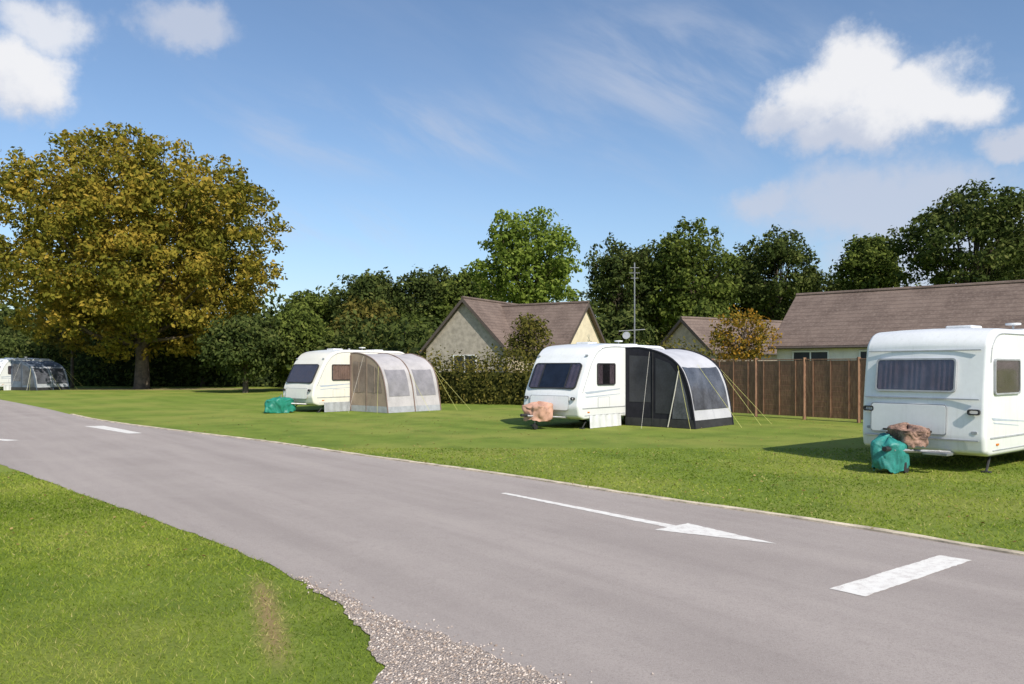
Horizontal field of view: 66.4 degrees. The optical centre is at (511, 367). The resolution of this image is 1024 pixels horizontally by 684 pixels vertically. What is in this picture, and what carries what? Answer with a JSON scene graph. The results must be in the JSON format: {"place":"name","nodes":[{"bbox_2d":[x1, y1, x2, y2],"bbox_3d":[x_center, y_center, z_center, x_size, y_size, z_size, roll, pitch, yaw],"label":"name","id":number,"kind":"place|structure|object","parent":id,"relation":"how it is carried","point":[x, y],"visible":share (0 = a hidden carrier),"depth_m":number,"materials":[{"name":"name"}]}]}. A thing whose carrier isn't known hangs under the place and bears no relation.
{"place":"outdoors","nodes":[
{"label":"outdoors","id":0,"kind":"place"},
{"bbox_2d":[454,356,474,371],"bbox_3d":[-2.897,-0.140,48.004,1.600,1.200,0.030,0,0,30],"label":"window pane","id":1,"kind":"object","parent":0,"point":[465,362],"visible":0.23,"depth_m":48.03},
{"bbox_2d":[0,400,1023,683],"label":"road","id":2,"kind":"structure","parent":0,"point":[544,588],"depth_m":7.40,"materials":[{"name":"grey asphalt"}]},
{"bbox_2d":[86,426,138,433],"bbox_3d":[-11.933,1.850,23.442,0.507,0.001,3.994,0,0,-44],"label":"road marking dash","id":3,"kind":"object","parent":2,"relation":"on","point":[113,429],"visible":1,"depth_m":23.38,"materials":[{"name":"paint"}]},
{"bbox_2d":[502,493,775,543],"bbox_3d":[1.331,1.850,9.889,0.596,0.001,4.395,0,0,-35],"label":"road arrow","id":4,"kind":"object","parent":2,"relation":"on","point":[688,528],"visible":1,"depth_m":9.05,"materials":[{"name":"paint"}]},
{"bbox_2d":[830,555,970,595],"bbox_3d":[3.540,1.850,7.029,1.985,0.001,0.305,0,0,-37],"label":"road marking bar","id":5,"kind":"object","parent":2,"relation":"on","point":[872,584],"visible":1,"depth_m":6.96,"materials":[{"name":"paint"}]},
{"bbox_2d":[0,386,1023,683],"bbox_3d":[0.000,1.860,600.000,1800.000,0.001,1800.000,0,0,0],"label":"ground","id":6,"kind":"structure","parent":0,"point":[178,408],"depth_m":12.24,"materials":[{"name":"green plant"}]},
{"bbox_2d":[0,357,53,390],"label":"caravan","id":7,"kind":"object","parent":6,"relation":"on","point":[5,373],"visible":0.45,"depth_m":64.01,"materials":[{"name":"white metal"}]},
{"bbox_2d":[10,360,75,390],"bbox_3d":[-38.928,0.639,64.931,3.705,2.449,5.009,0,0,20],"label":"caravan awning","id":8,"kind":"object","parent":6,"relation":"on","point":[37,375],"visible":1,"depth_m":64.14,"materials":[{"name":"grey fabric"}]},
{"bbox_2d":[12,364,20,380],"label":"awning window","id":9,"kind":"structure","parent":8,"relation":"in","point":[15,367],"depth_m":64.02,"materials":[{"name":"plastic"}]},
{"bbox_2d":[22,365,29,384],"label":"wall window","id":10,"kind":"structure","parent":8,"relation":"in","point":[25,370],"depth_m":63.67,"materials":[{"name":"plastic"}]},
{"bbox_2d":[33,368,50,383],"bbox_3d":[-38.526,0.681,64.092,0.554,1.289,1.200,0,0,20],"label":"outer window","id":11,"kind":"structure","parent":8,"relation":"in","point":[42,374],"depth_m":64.11,"materials":[{"name":"plastic"}]},
{"bbox_2d":[50,368,66,382],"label":"outer window","id":12,"kind":"structure","parent":8,"relation":"in","point":[58,374],"depth_m":65.52,"materials":[{"name":"plastic"}]},
{"bbox_2d":[39,309,101,387],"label":"sapling tree","id":13,"kind":"object","parent":6,"relation":"on","point":[55,338],"visible":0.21,"depth_m":71.87,"materials":[{"name":"green plant"}]},
{"bbox_2d":[0,295,272,353],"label":"distant treeline","id":14,"kind":"object","parent":6,"relation":"on","point":[7,327],"visible":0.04,"depth_m":92.08,"materials":[{"name":"green plant"}]},
{"bbox_2d":[0,121,295,388],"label":"autumn tree","id":15,"kind":"object","parent":6,"relation":"on","point":[145,294],"visible":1,"depth_m":61.93,"materials":[{"name":"yellow plant"}]},
{"bbox_2d":[154,325,223,386],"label":"holly tree","id":16,"kind":"object","parent":6,"relation":"on","point":[189,364],"visible":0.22,"depth_m":74.07,"materials":[{"name":"green plant"}]},
{"bbox_2d":[0,304,441,386],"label":"boundary hedge","id":17,"kind":"object","parent":6,"relation":"on","point":[93,370],"visible":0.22,"depth_m":76.41,"materials":[{"name":"green plant"}]},
{"bbox_2d":[191,309,298,392],"bbox_3d":[-19.939,-1.089,57.906,7.753,6.518,7.043,0,0,0],"label":"holly tree","id":18,"kind":"object","parent":6,"relation":"on","point":[237,346],"visible":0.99,"depth_m":56.74,"materials":[{"name":"green plant"}]},
{"bbox_2d":[251,302,335,383],"bbox_3d":[-17.484,-1.510,61.934,7.267,7.361,8.185,0,0,0],"label":"holly tree","id":19,"kind":"object","parent":6,"relation":"on","point":[302,325],"visible":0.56,"depth_m":60.47,"materials":[{"name":"green plant"}]},
{"bbox_2d":[274,286,342,327],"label":"ash tree","id":20,"kind":"object","parent":6,"relation":"on","point":[318,304],"visible":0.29,"depth_m":102.47,"materials":[{"name":"green plant"}]},
{"bbox_2d":[264,347,404,412],"bbox_3d":[-7.688,0.480,34.298,2.292,2.760,7.145,0,0,41],"label":"caravan","id":21,"kind":"object","parent":6,"relation":"on","point":[319,378],"visible":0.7,"depth_m":32.84,"materials":[{"name":"white metal"}]},
{"bbox_2d":[287,365,317,381],"bbox_3d":[-8.845,0.245,32.978,1.810,0.741,0.380,0,0,41],"label":"window glass","id":22,"kind":"structure","parent":21,"relation":"in","point":[299,373],"depth_m":32.97,"materials":[{"name":"glass"}]},
{"bbox_2d":[286,364,318,382],"bbox_3d":[-8.834,0.254,32.991,1.860,0.806,0.442,0,0,41],"label":"window frame","id":23,"kind":"structure","parent":21,"relation":"in","point":[294,364],"depth_m":32.76,"materials":[{"name":"rubber"}]},
{"bbox_2d":[333,389,344,396],"bbox_3d":[-7.317,1.080,33.059,0.020,0.320,0.600,0,0,41],"label":"locker door","id":24,"kind":"structure","parent":21,"relation":"in","point":[336,392],"depth_m":33.03,"materials":[{"name":"white plastic"}]},
{"bbox_2d":[332,364,349,379],"bbox_3d":[-7.228,0.200,33.141,0.048,0.680,0.970,0,0,41],"label":"window frame","id":25,"kind":"structure","parent":21,"relation":"in","point":[332,364],"depth_m":32.83,"materials":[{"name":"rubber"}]},
{"bbox_2d":[329,293,400,346],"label":"ash tree","id":26,"kind":"object","parent":6,"relation":"on","point":[377,309],"visible":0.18,"depth_m":68.38,"materials":[{"name":"green plant"}]},
{"bbox_2d":[326,267,404,329],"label":"oak tree","id":27,"kind":"object","parent":6,"relation":"on","point":[372,287],"visible":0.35,"depth_m":97.79,"materials":[{"name":"green plant"}]},
{"bbox_2d":[370,311,439,347],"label":"ash tree","id":28,"kind":"object","parent":6,"relation":"on","point":[415,319],"visible":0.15,"depth_m":65.22,"materials":[{"name":"green plant"}]},
{"bbox_2d":[348,352,469,412],"bbox_3d":[-4.729,0.609,33.461,3.364,2.509,5.009,0,0,41],"label":"caravan awning","id":29,"kind":"object","parent":6,"relation":"on","point":[388,383],"visible":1,"depth_m":33.04,"materials":[{"name":"beige fabric"}]},
{"bbox_2d":[353,361,364,392],"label":"wall window","id":30,"kind":"structure","parent":29,"relation":"in","point":[360,385],"depth_m":33.13,"materials":[{"name":"beige fabric"}]},
{"bbox_2d":[368,364,381,392],"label":"wall window","id":31,"kind":"structure","parent":29,"relation":"in","point":[378,389],"depth_m":32.48,"materials":[{"name":"beige fabric"}]},
{"bbox_2d":[384,369,409,395],"bbox_3d":[-4.812,0.630,32.671,0.398,1.114,1.100,0,0,41],"label":"outer window","id":32,"kind":"structure","parent":29,"relation":"in","point":[397,380],"depth_m":32.67,"materials":[{"name":"grey fabric"}]},
{"bbox_2d":[411,369,435,394],"bbox_3d":[-3.824,0.628,33.799,0.390,1.116,1.100,0,0,41],"label":"outer window","id":33,"kind":"structure","parent":29,"relation":"in","point":[424,382],"depth_m":33.81,"materials":[{"name":"grey fabric"}]},
{"bbox_2d":[389,264,454,329],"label":"oak tree","id":34,"kind":"object","parent":6,"relation":"on","point":[419,290],"visible":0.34,"depth_m":96.54,"materials":[{"name":"green plant"}]},
{"bbox_2d":[0,276,923,337],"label":"distant treeline","id":35,"kind":"object","parent":6,"relation":"on","point":[269,309],"depth_m":124.45,"materials":[{"name":"green plant"}]},
{"bbox_2d":[424,265,504,326],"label":"oak tree","id":36,"kind":"object","parent":6,"relation":"on","point":[455,288],"visible":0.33,"depth_m":93.85,"materials":[{"name":"green plant"}]},
{"bbox_2d":[426,303,514,371],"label":"walls","id":37,"kind":"structure","parent":6,"relation":"on","point":[464,330],"depth_m":48.05,"materials":[{"name":"paint"}]},
{"bbox_2d":[422,302,462,351],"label":"roof","id":38,"kind":"structure","parent":37,"relation":"on","point":[424,350],"depth_m":48.77,"materials":[{"name":"tile"}]},
{"bbox_2d":[420,298,461,352],"bbox_3d":[-4.428,-2.560,48.532,2.757,3.400,1.584,0,0,0],"label":"bargeboard","id":39,"kind":"object","parent":38,"relation":"attached to","point":[442,324],"visible":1,"depth_m":48.50,"materials":[{"name":"wood"}]},
{"bbox_2d":[464,299,511,349],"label":"roof","id":40,"kind":"structure","parent":37,"relation":"on","point":[491,316],"depth_m":48.35,"materials":[{"name":"tile"}]},
{"bbox_2d":[462,298,504,349],"bbox_3d":[-1.671,-2.560,46.948,2.757,3.400,1.584,0,0,0],"label":"bargeboard","id":41,"kind":"object","parent":40,"relation":"attached to","point":[482,323],"visible":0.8,"depth_m":47.01,"materials":[{"name":"wood"}]},
{"bbox_2d":[461,296,514,303],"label":"ridge tiles","id":42,"kind":"object","parent":40,"relation":"attached to","point":[480,299],"visible":0.65,"depth_m":49.90,"materials":[{"name":"tile"}]},
{"bbox_2d":[291,574,652,683],"bbox_3d":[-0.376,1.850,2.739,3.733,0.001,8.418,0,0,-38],"label":"gravel verge","id":43,"kind":"structure","parent":6,"relation":"on","point":[422,665],"depth_m":4.97,"materials":[{"name":"grey gravel"}]},
{"bbox_2d":[1,387,1021,564],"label":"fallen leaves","id":44,"kind":"object","parent":6,"relation":"on","point":[514,454],"visible":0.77,"depth_m":17.65,"materials":[{"name":"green plant"}]},
{"bbox_2d":[0,447,1023,575],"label":"grass","id":45,"kind":"structure","parent":6,"relation":"on","point":[970,525],"depth_m":11.90,"materials":[{"name":"green plant"}]},
{"bbox_2d":[465,206,582,303],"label":"poplar tree","id":46,"kind":"object","parent":6,"relation":"on","point":[517,282],"visible":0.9,"depth_m":67.74,"materials":[{"name":"green plant"}]},
{"bbox_2d":[503,312,554,370],"bbox_3d":[0.971,-0.464,43.282,2.940,5.258,2.749,0,0,0],"label":"apple tree","id":47,"kind":"object","parent":6,"relation":"on","point":[525,327],"visible":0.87,"depth_m":43.08,"materials":[{"name":"green plant"}]},
{"bbox_2d":[71,414,1023,555],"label":"kerb","id":48,"kind":"structure","parent":6,"relation":"on","point":[971,545],"depth_m":10.76,"materials":[{"name":"concrete"}]},
{"bbox_2d":[515,312,600,371],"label":"walls","id":49,"kind":"structure","parent":6,"relation":"on","point":[586,331],"depth_m":48.50,"materials":[{"name":"beige paint"}]},
{"bbox_2d":[502,303,588,348],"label":"roof","id":50,"kind":"structure","parent":49,"relation":"on","point":[563,320],"depth_m":48.24,"materials":[{"name":"tile"}]},
{"bbox_2d":[569,304,588,343],"bbox_3d":[3.968,-2.447,46.872,1.584,3.126,2.757,0,0,0],"label":"bargeboard","id":51,"kind":"object","parent":50,"relation":"attached to","point":[579,323],"visible":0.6,"depth_m":47.09,"materials":[{"name":"brown wood"}]},
{"bbox_2d":[587,307,603,342],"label":"roof","id":52,"kind":"structure","parent":49,"relation":"on","point":[595,325],"depth_m":49.51,"materials":[{"name":"tile"}]},
{"bbox_2d":[501,301,589,306],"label":"ridge tiles","id":53,"kind":"object","parent":52,"relation":"on","point":[549,303],"visible":0.65,"depth_m":49.65,"materials":[{"name":"brown tile"}]},
{"bbox_2d":[589,303,605,342],"bbox_3d":[5.552,-2.447,49.629,1.584,3.126,2.757,0,0,0],"label":"bargeboard","id":54,"kind":"object","parent":52,"relation":"attached to","point":[597,323],"visible":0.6,"depth_m":49.35,"materials":[{"name":"wood"}]},
{"bbox_2d":[405,332,720,404],"bbox_3d":[1.687,0.615,38.218,17.817,4.448,4.071,0,0,33],"label":"garden hedge","id":55,"kind":"object","parent":6,"relation":"on","point":[486,386],"visible":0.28,"depth_m":39.64,"materials":[{"name":"green plant"}]},
{"bbox_2d":[520,340,663,429],"bbox_3d":[2.585,0.480,25.710,2.292,2.760,6.916,0,0,42],"label":"caravan","id":56,"kind":"object","parent":6,"relation":"on","point":[583,381],"visible":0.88,"depth_m":24.28,"materials":[{"name":"white metal"}]},
{"bbox_2d":[539,364,570,387],"bbox_3d":[1.349,0.261,24.348,1.830,0.765,0.400,0,0,42],"label":"window interior","id":57,"kind":"structure","parent":56,"relation":"in","point":[554,375],"depth_m":24.35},
{"bbox_2d":[529,363,581,388],"bbox_3d":[1.339,0.254,24.338,1.860,0.806,0.442,0,0,42],"label":"window frame","id":58,"kind":"structure","parent":56,"relation":"in","point":[537,363],"depth_m":24.24,"materials":[{"name":"rubber"}]},
{"bbox_2d":[598,397,608,406],"bbox_3d":[2.857,1.080,24.380,0.020,0.320,0.600,0,0,42],"label":"locker door","id":59,"kind":"structure","parent":56,"relation":"in","point":[602,401],"depth_m":24.36,"materials":[{"name":"white plastic"}]},
{"bbox_2d":[598,364,614,383],"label":"window glass","id":60,"kind":"structure","parent":56,"relation":"in","point":[606,372],"depth_m":24.44,"materials":[{"name":"black glass"}]},
{"bbox_2d":[597,363,615,384],"bbox_3d":[2.948,0.200,24.460,0.048,0.680,0.970,0,0,42],"label":"window frame","id":61,"kind":"structure","parent":56,"relation":"in","point":[597,363],"depth_m":24.39,"materials":[{"name":"rubber"}]},
{"bbox_2d":[579,232,672,345],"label":"oak tree","id":62,"kind":"object","parent":6,"relation":"on","point":[613,274],"visible":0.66,"depth_m":101.46,"materials":[{"name":"green plant"}]},
{"bbox_2d":[596,305,661,345],"bbox_3d":[8.235,-1.329,60.074,6.375,6.999,6.442,0,0,0],"label":"holly tree","id":63,"kind":"object","parent":6,"relation":"on","point":[610,330],"visible":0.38,"depth_m":58.42,"materials":[{"name":"green plant"}]},
{"bbox_2d":[619,263,644,343],"bbox_3d":[6.900,-2.090,44.998,1.263,7.900,0.902,0,0,-35],"label":"aerial mast","id":64,"kind":"object","parent":6,"relation":"on","point":[626,335],"visible":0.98,"depth_m":44.96,"materials":[{"name":"grey metal"}]},
{"bbox_2d":[616,236,675,345],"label":"oak tree","id":65,"kind":"object","parent":6,"relation":"on","point":[659,334],"visible":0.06,"depth_m":113.93,"materials":[{"name":"green plant"}]},
{"bbox_2d":[637,216,748,333],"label":"oak tree","id":66,"kind":"object","parent":6,"relation":"on","point":[684,261],"visible":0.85,"depth_m":97.93,"materials":[{"name":"green plant"}]},
{"bbox_2d":[625,347,767,429],"bbox_3d":[5.701,0.599,24.983,3.402,2.529,4.509,0,0,42],"label":"caravan awning","id":67,"kind":"object","parent":6,"relation":"on","point":[678,388],"visible":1,"depth_m":24.62,"materials":[{"name":"black fabric"}]},
{"bbox_2d":[629,355,650,401],"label":"wall window","id":68,"kind":"structure","parent":67,"relation":"in","point":[638,365],"depth_m":24.90,"materials":[{"name":"plastic"}]},
{"bbox_2d":[655,358,676,413],"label":"wall window","id":69,"kind":"structure","parent":67,"relation":"in","point":[665,375],"depth_m":24.29,"materials":[{"name":"plastic"}]},
{"bbox_2d":[683,367,728,409],"bbox_3d":[6.115,0.639,24.744,0.494,1.332,2.200,0,0,42],"label":"outer window","id":70,"kind":"structure","parent":67,"relation":"in","point":[705,396],"depth_m":24.74,"materials":[{"name":"plastic"}]},
{"bbox_2d":[673,296,735,326],"bbox_3d":[15.336,-1.757,61.868,5.782,7.856,6.125,0,0,0],"label":"holly tree","id":71,"kind":"object","parent":6,"relation":"on","point":[705,308],"visible":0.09,"depth_m":61.50,"materials":[{"name":"green plant"}]},
{"bbox_2d":[686,242,785,318],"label":"oak tree","id":72,"kind":"object","parent":6,"relation":"on","point":[743,306],"visible":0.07,"depth_m":108.39,"materials":[{"name":"green plant"}]},
{"bbox_2d":[708,305,781,360],"bbox_3d":[10.862,-0.414,37.146,3.437,5.157,3.193,0,0,0],"label":"rowan tree","id":73,"kind":"object","parent":6,"relation":"on","point":[740,348],"visible":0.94,"depth_m":36.58,"materials":[{"name":"orange plant"}]},
{"bbox_2d":[727,224,825,320],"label":"oak tree","id":74,"kind":"object","parent":6,"relation":"on","point":[779,252],"visible":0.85,"depth_m":102.49,"materials":[{"name":"green plant"}]},
{"bbox_2d":[712,357,865,422],"bbox_3d":[12.300,0.750,25.550,0.135,2.220,14.336,0,0,-37],"label":"timber fence","id":75,"kind":"object","parent":6,"relation":"on","point":[826,388],"visible":0.51,"depth_m":28.15,"materials":[{"name":"brown wood"}]},
{"bbox_2d":[778,266,852,317],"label":"oak tree","id":76,"kind":"object","parent":6,"relation":"on","point":[829,286],"visible":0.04,"depth_m":111.07,"materials":[{"name":"green plant"}]},
{"bbox_2d":[828,233,913,290],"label":"oak tree","id":77,"kind":"object","parent":6,"relation":"on","point":[870,262],"visible":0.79,"depth_m":98.10,"materials":[{"name":"green plant"}]},
{"bbox_2d":[863,323,1023,473],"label":"caravan","id":78,"kind":"object","parent":6,"relation":"on","point":[952,390],"visible":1,"depth_m":14.08,"materials":[{"name":"white metal"}]},
{"bbox_2d":[877,360,954,390],"bbox_3d":[7.461,0.140,14.477,0.092,0.587,1.410,0,0,-39],"label":"window interior","id":79,"kind":"structure","parent":78,"relation":"in","point":[881,360],"depth_m":14.75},
{"bbox_2d":[875,358,957,392],"bbox_3d":[7.449,0.138,14.467,0.128,0.621,1.440,0,0,-38],"label":"window frame","id":80,"kind":"structure","parent":78,"relation":"in","point":[955,360],"depth_m":14.36,"materials":[{"name":"white plastic"}]},
{"bbox_2d":[993,358,1020,394],"bbox_3d":[8.913,0.160,14.081,1.170,0.640,0.048,0,0,-39],"label":"window frame","id":81,"kind":"structure","parent":78,"relation":"in","point":[995,360],"depth_m":13.73,"materials":[{"name":"plastic"}]},
{"bbox_2d":[996,360,1019,392],"bbox_3d":[8.925,0.160,14.067,1.120,0.590,0.004,0,0,-39],"label":"window glass","id":82,"kind":"structure","parent":78,"relation":"in","point":[1007,371],"depth_m":14.05,"materials":[{"name":"grey glass"}]},
{"bbox_2d":[881,178,1023,286],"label":"oak tree","id":83,"kind":"object","parent":6,"relation":"on","point":[977,221],"visible":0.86,"depth_m":81.73,"materials":[{"name":"green plant"}]},
{"bbox_2d":[968,222,1023,279],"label":"oak tree","id":84,"kind":"object","parent":6,"relation":"on","point":[988,239],"visible":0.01,"depth_m":92.49,"materials":[{"name":"green plant"}]},
{"bbox_2d":[0,0,1023,316],"label":"sky","id":85,"kind":"structure","parent":0,"point":[393,134],"materials":[{"name":"blue"}]},
{"bbox_2d":[665,324,776,360],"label":"walls","id":86,"kind":"structure","parent":0,"point":[681,331],"depth_m":50.05,"materials":[{"name":"paint"}]},
{"bbox_2d":[662,322,681,344],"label":"roof","id":87,"kind":"structure","parent":86,"relation":"on","point":[676,328],"depth_m":50.76,"materials":[{"name":"tile"}]},
{"bbox_2d":[658,318,680,345],"bbox_3d":[10.037,-1.938,51.046,1.410,2.444,2.396,0,0,0],"label":"bargeboard","id":88,"kind":"object","parent":87,"relation":"attached to","point":[673,328],"visible":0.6,"depth_m":50.58,"materials":[{"name":"wood"}]},
{"bbox_2d":[682,319,780,353],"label":"roof","id":89,"kind":"structure","parent":86,"relation":"on","point":[700,328],"depth_m":50.08,"materials":[{"name":"tile"}]},
{"bbox_2d":[681,319,711,354],"bbox_3d":[11.446,-1.938,48.650,1.410,2.444,2.396,0,0,0],"label":"bargeboard","id":90,"kind":"object","parent":89,"relation":"attached to","point":[693,334],"visible":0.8,"depth_m":48.77,"materials":[{"name":"brown wood"}]},
{"bbox_2d":[680,316,781,322],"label":"ridge tiles","id":91,"kind":"object","parent":89,"relation":"attached to","point":[710,318],"visible":0.35,"depth_m":50.95,"materials":[{"name":"brown tile"}]},
{"bbox_2d":[777,348,866,360],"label":"walls","id":92,"kind":"structure","parent":0,"point":[843,353],"depth_m":35.90,"materials":[{"name":"white paint"}]},
{"bbox_2d":[792,350,828,360],"bbox_3d":[13.948,-0.240,36.551,1.700,1.100,0.070,0,0,40],"label":"window frame","id":93,"kind":"object","parent":92,"relation":"attached to","point":[827,351],"visible":0.48,"depth_m":36.47,"materials":[{"name":"white plastic"}]},
{"bbox_2d":[794,352,826,360],"bbox_3d":[13.960,-0.240,36.566,1.600,1.000,0.030,0,0,40],"label":"window pane","id":94,"kind":"object","parent":93,"relation":"in","point":[814,355],"visible":0.47,"depth_m":36.59,"materials":[{"name":"black glass"}]},
{"bbox_2d":[769,283,1023,346],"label":"roof","id":95,"kind":"structure","parent":92,"relation":"on","point":[855,319],"depth_m":35.78,"materials":[{"name":"tile"}]},
{"bbox_2d":[769,346,867,348],"bbox_3d":[21.757,-0.924,29.676,24.560,0.104,0.120,0,0,40],"label":"gutter","id":96,"kind":"object","parent":95,"relation":"attached to","point":[820,347],"visible":0.43,"depth_m":35.94,"materials":[{"name":"black plastic"}]},
{"bbox_2d":[796,280,1023,295],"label":"ridge tiles","id":97,"kind":"object","parent":95,"relation":"attached to","point":[917,287],"visible":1,"depth_m":36.77,"materials":[{"name":"brown tile"}]},
{"bbox_2d":[861,351,866,359],"bbox_3d":[16.191,-0.240,34.713,1.400,1.000,0.030,0,0,40],"label":"window pane","id":98,"kind":"object","parent":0,"point":[863,354],"visible":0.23,"depth_m":35.06,"materials":[{"name":"black glass"}]}
]}

